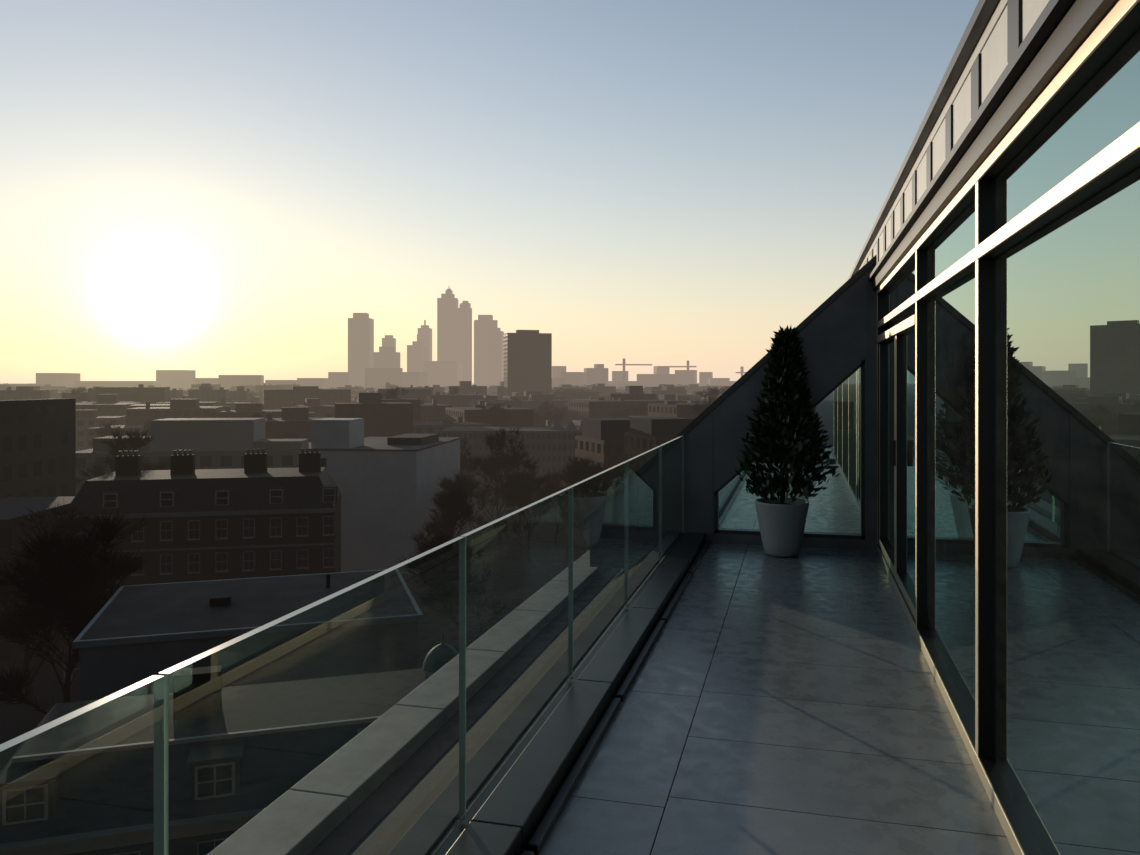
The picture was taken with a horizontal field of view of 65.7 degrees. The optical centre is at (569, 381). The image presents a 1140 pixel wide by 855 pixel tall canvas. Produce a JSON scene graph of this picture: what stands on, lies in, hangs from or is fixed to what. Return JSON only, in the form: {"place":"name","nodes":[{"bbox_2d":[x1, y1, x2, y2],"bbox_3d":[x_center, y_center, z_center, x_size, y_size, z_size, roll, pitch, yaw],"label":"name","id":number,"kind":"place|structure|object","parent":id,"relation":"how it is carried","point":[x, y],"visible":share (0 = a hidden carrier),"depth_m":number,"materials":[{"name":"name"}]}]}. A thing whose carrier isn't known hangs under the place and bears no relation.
{"place":"outdoors","nodes":[
{"label":"outdoors","id":0,"kind":"place"},
{"bbox_2d":[0,808,264,854],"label":"georgian wing walls","id":1,"kind":"structure","parent":0,"point":[204,835],"depth_m":28.12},
{"bbox_2d":[0,665,425,843],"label":"building roof","id":2,"kind":"structure","parent":1,"relation":"on","point":[244,747],"depth_m":30.19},
{"bbox_2d":[423,631,458,679],"bbox_3d":[-4.780,10.825,33.200,1.800,2.950,1.800,0,0,15],"label":"cupola","id":3,"kind":"object","parent":2,"relation":"on","point":[440,656],"visible":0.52,"depth_m":32.78,"materials":[{"name":"green metal"}]},
{"bbox_2d":[0,383,589,771],"bbox_3d":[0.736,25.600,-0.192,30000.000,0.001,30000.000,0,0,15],"label":"ground","id":4,"kind":"structure","parent":0,"point":[517,578],"depth_m":109.88,"materials":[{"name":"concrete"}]},
{"bbox_2d":[62,494,340,650],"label":"victorian block walls","id":5,"kind":"structure","parent":4,"relation":"on","point":[201,546],"depth_m":87.03,"materials":[{"name":"brown brick"}]},
{"bbox_2d":[63,448,340,514],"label":"building roof","id":6,"kind":"structure","parent":5,"relation":"on","point":[182,484],"depth_m":88.20,"materials":[{"name":"grey stone"}]},
{"bbox_2d":[73,569,422,700],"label":"flat roof block","id":7,"kind":"structure","parent":4,"relation":"on","point":[128,635],"depth_m":51.23,"materials":[{"name":"white paint"}]},
{"bbox_2d":[0,384,725,714],"bbox_3d":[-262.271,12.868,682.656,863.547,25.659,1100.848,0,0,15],"label":"bare trees","id":8,"kind":"object","parent":4,"relation":"on","point":[51,584],"visible":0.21,"depth_m":77.66,"materials":[{"name":"brown plant"}]},
{"bbox_2d":[0,289,735,670],"bbox_3d":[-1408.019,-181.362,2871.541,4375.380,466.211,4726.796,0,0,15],"label":"city buildings","id":9,"kind":"structure","parent":4,"relation":"on","point":[48,451],"depth_m":289.71,"materials":[{"name":"grey concrete"}]},
{"bbox_2d":[309,418,460,573],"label":"white gable block","id":10,"kind":"structure","parent":4,"relation":"on","point":[387,486],"depth_m":118.15,"materials":[{"name":"white paint"}]},
{"bbox_2d":[615,358,745,384],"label":"tower cranes","id":11,"kind":"object","parent":4,"relation":"on","point":[741,368],"visible":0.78,"depth_m":2496.53,"materials":[{"name":"silver metal"}]},
{"bbox_2d":[308,568,620,854],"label":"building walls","id":12,"kind":"structure","parent":0,"point":[355,826],"depth_m":4.96,"materials":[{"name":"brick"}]},
{"bbox_2d":[207,546,655,854],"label":"parapet coping","id":13,"kind":"object","parent":12,"relation":"on","point":[312,810],"visible":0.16,"depth_m":4.71,"materials":[{"name":"stone"}]},
{"bbox_2d":[387,532,709,854],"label":"balcony curb","id":14,"kind":"structure","parent":13,"relation":"on","point":[528,763],"depth_m":3.79,"materials":[{"name":"concrete"}]},
{"bbox_2d":[0,435,683,854],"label":"glass balustrade","id":15,"kind":"object","parent":14,"relation":"on","point":[674,491],"visible":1,"depth_m":3.02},
{"bbox_2d":[0,0,978,382],"label":"sky","id":16,"kind":"structure","parent":0,"point":[212,188],"materials":[{"name":"blue"}]},
{"bbox_2d":[527,543,1013,854],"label":"terrace floor","id":17,"kind":"structure","parent":0,"point":[775,705],"depth_m":3.98,"materials":[{"name":"grey tile"}]},
{"bbox_2d":[584,255,876,568],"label":"wing wall","id":18,"kind":"structure","parent":17,"relation":"on","point":[837,332],"depth_m":8.55,"materials":[{"name":"paint"}]},
{"bbox_2d":[755,497,808,556],"bbox_3d":[1.960,1.348,8.159,0.492,0.496,0.492,0,0,15],"label":"planter pot","id":19,"kind":"object","parent":17,"relation":"on","point":[782,527],"visible":0.93,"depth_m":7.99,"materials":[{"name":"grey ceramic"}]},
{"bbox_2d":[735,325,840,503],"bbox_3d":[1.995,0.335,8.144,0.967,1.751,0.814,0,0,15],"label":"bay tree","id":20,"kind":"object","parent":19,"relation":"in","point":[785,372],"visible":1,"depth_m":8.02,"materials":[{"name":"green plant"}]},
{"bbox_2d":[876,0,1139,854],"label":"facade frames","id":21,"kind":"structure","parent":17,"relation":"on","point":[1112,32],"depth_m":3.60,"materials":[{"name":"grey metal"}]},
{"bbox_2d":[847,0,1117,289],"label":"roof fascia","id":22,"kind":"structure","parent":21,"relation":"attached to","point":[1009,59],"depth_m":3.52,"materials":[{"name":"grey metal"}]},
{"bbox_2d":[883,27,1139,854],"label":"facade glass","id":23,"kind":"object","parent":21,"relation":"in","point":[1066,521],"visible":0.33,"depth_m":2.74,"materials":[{"name":"clear glass"}]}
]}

